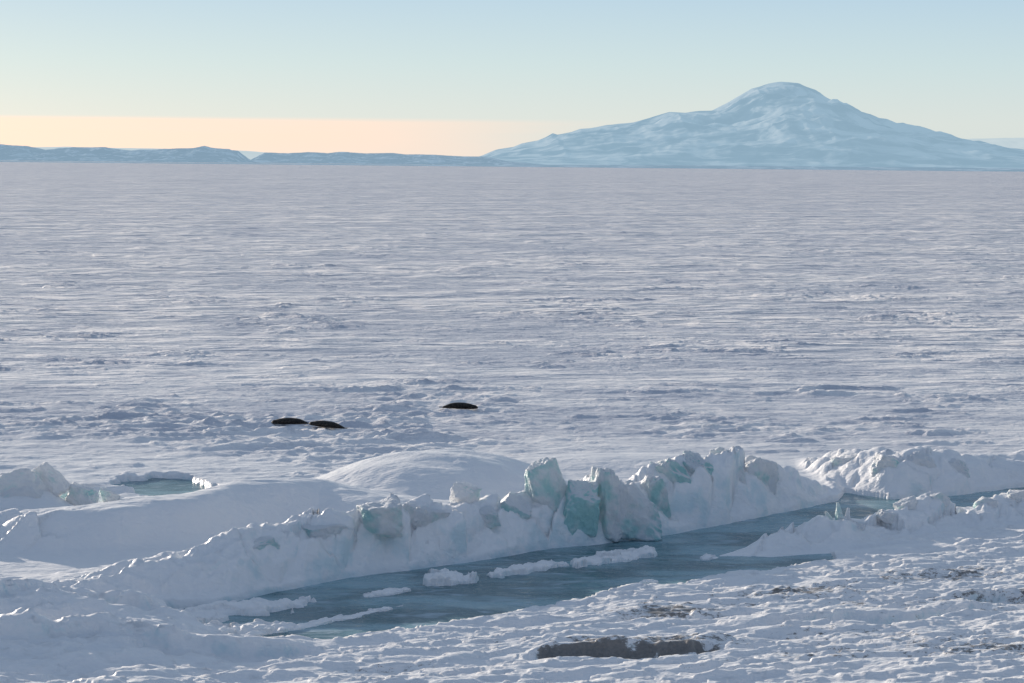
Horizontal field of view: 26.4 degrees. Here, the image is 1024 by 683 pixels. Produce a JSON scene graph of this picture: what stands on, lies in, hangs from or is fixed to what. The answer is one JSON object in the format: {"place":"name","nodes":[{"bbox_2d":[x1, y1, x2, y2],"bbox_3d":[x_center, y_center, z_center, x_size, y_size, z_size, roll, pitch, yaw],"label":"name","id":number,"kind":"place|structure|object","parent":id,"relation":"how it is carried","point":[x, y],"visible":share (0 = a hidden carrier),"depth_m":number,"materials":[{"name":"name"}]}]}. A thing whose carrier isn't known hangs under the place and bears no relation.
{"place":"outdoors","nodes":[
{"label":"outdoors","id":0,"kind":"place"},
{"bbox_2d":[0,144,258,162],"bbox_3d":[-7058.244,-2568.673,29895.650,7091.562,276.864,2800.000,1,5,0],"label":"distant headland","id":1,"kind":"structure","parent":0,"point":[205,154],"depth_m":29150.46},
{"bbox_2d":[35,147,265,159],"bbox_3d":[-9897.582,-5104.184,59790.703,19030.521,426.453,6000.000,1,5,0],"label":"snow range","id":2,"kind":"structure","parent":0,"point":[250,155],"depth_m":59349.62,"materials":[{"name":"white snow"}]},
{"bbox_2d":[251,152,540,164],"bbox_3d":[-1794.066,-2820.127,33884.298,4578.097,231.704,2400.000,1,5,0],"label":"distant headland","id":3,"kind":"structure","parent":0,"point":[350,158],"depth_m":33219.14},
{"bbox_2d":[0,161,1023,682],"bbox_3d":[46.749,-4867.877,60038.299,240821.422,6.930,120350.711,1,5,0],"label":"snow covered sea ice","id":4,"kind":"structure","parent":0,"point":[204,325],"depth_m":191.77,"materials":[{"name":"white snow"}]},
{"bbox_2d":[0,462,119,505],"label":"ice boulders","id":5,"kind":"object","parent":4,"relation":"on","point":[36,482],"visible":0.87,"depth_m":128.13,"materials":[{"name":"white ice"}]},
{"bbox_2d":[271,418,308,423],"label":"seal","id":6,"kind":"object","parent":4,"relation":"on","point":[288,421],"visible":0.98,"depth_m":170.67,"materials":[{"name":"fur"}]},
{"bbox_2d":[309,420,346,428],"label":"seal","id":7,"kind":"object","parent":4,"relation":"on","point":[326,424],"visible":1,"depth_m":168.76,"materials":[{"name":"fur"}]},
{"bbox_2d":[440,402,477,408],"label":"seal","id":8,"kind":"object","parent":4,"relation":"on","point":[459,405],"visible":1,"depth_m":182.77,"materials":[{"name":"fur"}]},
{"bbox_2d":[253,447,778,549],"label":"ice pressure ridge","id":9,"kind":"structure","parent":4,"relation":"on","point":[616,507],"depth_m":121.11,"materials":[{"name":"ice"}]},
{"bbox_2d":[831,451,969,477],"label":"ice boulders","id":10,"kind":"object","parent":4,"relation":"on","point":[881,461],"visible":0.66,"depth_m":141.57,"materials":[{"name":"white ice"}]},
{"bbox_2d":[814,489,1023,530],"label":"broken ice ridge","id":11,"kind":"structure","parent":4,"relation":"on","point":[911,502],"depth_m":127.03,"materials":[{"name":"white ice"}]},
{"bbox_2d":[0,161,1023,171],"bbox_3d":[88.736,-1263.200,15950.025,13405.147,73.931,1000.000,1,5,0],"label":"ice shelf","id":12,"kind":"object","parent":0,"point":[813,168],"visible":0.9,"depth_m":15679.30,"materials":[{"name":"white ice"}]},
{"bbox_2d":[0,0,1023,155],"label":"sky","id":13,"kind":"structure","parent":0,"point":[426,77],"materials":[{"name":"blue"}]},
{"bbox_2d":[114,478,1023,638],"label":"sea water","id":14,"kind":"structure","parent":0,"point":[676,560],"depth_m":111.32,"materials":[{"name":"blue liquid"}]},
{"bbox_2d":[172,595,316,623],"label":"ice floe","id":15,"kind":"object","parent":14,"relation":"on","point":[220,610],"visible":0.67,"depth_m":101.46,"materials":[{"name":"white ice"}]},
{"bbox_2d":[205,618,296,633],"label":"ice floe","id":16,"kind":"object","parent":14,"relation":"on","point":[256,624],"visible":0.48,"depth_m":97.76,"materials":[{"name":"white ice"}]},
{"bbox_2d":[247,605,402,635],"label":"ice floe","id":17,"kind":"object","parent":14,"relation":"on","point":[311,623],"visible":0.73,"depth_m":99.42,"materials":[{"name":"white ice"}]},
{"bbox_2d":[363,587,410,596],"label":"ice floe","id":18,"kind":"object","parent":14,"relation":"on","point":[389,591],"visible":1,"depth_m":106.34,"materials":[{"name":"white ice"}]},
{"bbox_2d":[423,568,478,585],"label":"ice floe","id":19,"kind":"object","parent":14,"relation":"on","point":[441,577],"visible":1,"depth_m":109.29,"materials":[{"name":"white ice"}]},
{"bbox_2d":[487,559,568,577],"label":"ice floe","id":20,"kind":"object","parent":14,"relation":"on","point":[530,567],"visible":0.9,"depth_m":112.35,"materials":[{"name":"white ice"}]},
{"bbox_2d":[570,545,656,567],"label":"ice floe","id":21,"kind":"object","parent":14,"relation":"on","point":[615,556],"visible":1,"depth_m":115.96,"materials":[{"name":"white ice"}]},
{"bbox_2d":[639,579,657,583],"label":"ice floe","id":22,"kind":"object","parent":14,"relation":"on","point":[647,581],"visible":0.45,"depth_m":109.87,"materials":[{"name":"white ice"}]},
{"bbox_2d":[700,554,718,560],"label":"ice floe","id":23,"kind":"object","parent":14,"relation":"on","point":[706,557],"visible":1,"depth_m":116.64,"materials":[{"name":"white ice"}]},
{"bbox_2d":[482,82,1023,167],"bbox_3d":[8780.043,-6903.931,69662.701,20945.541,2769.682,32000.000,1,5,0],"label":"snowy volcano mountain","id":24,"kind":"structure","parent":0,"point":[783,124],"depth_m":59768.38,"materials":[{"name":"white snow"}]},
{"bbox_2d":[967,138,1023,148],"bbox_3d":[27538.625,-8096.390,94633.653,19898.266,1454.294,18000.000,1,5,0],"label":"snow range","id":25,"kind":"structure","parent":0,"point":[1017,143],"depth_m":92795.94,"materials":[{"name":"white snow"}]}
]}

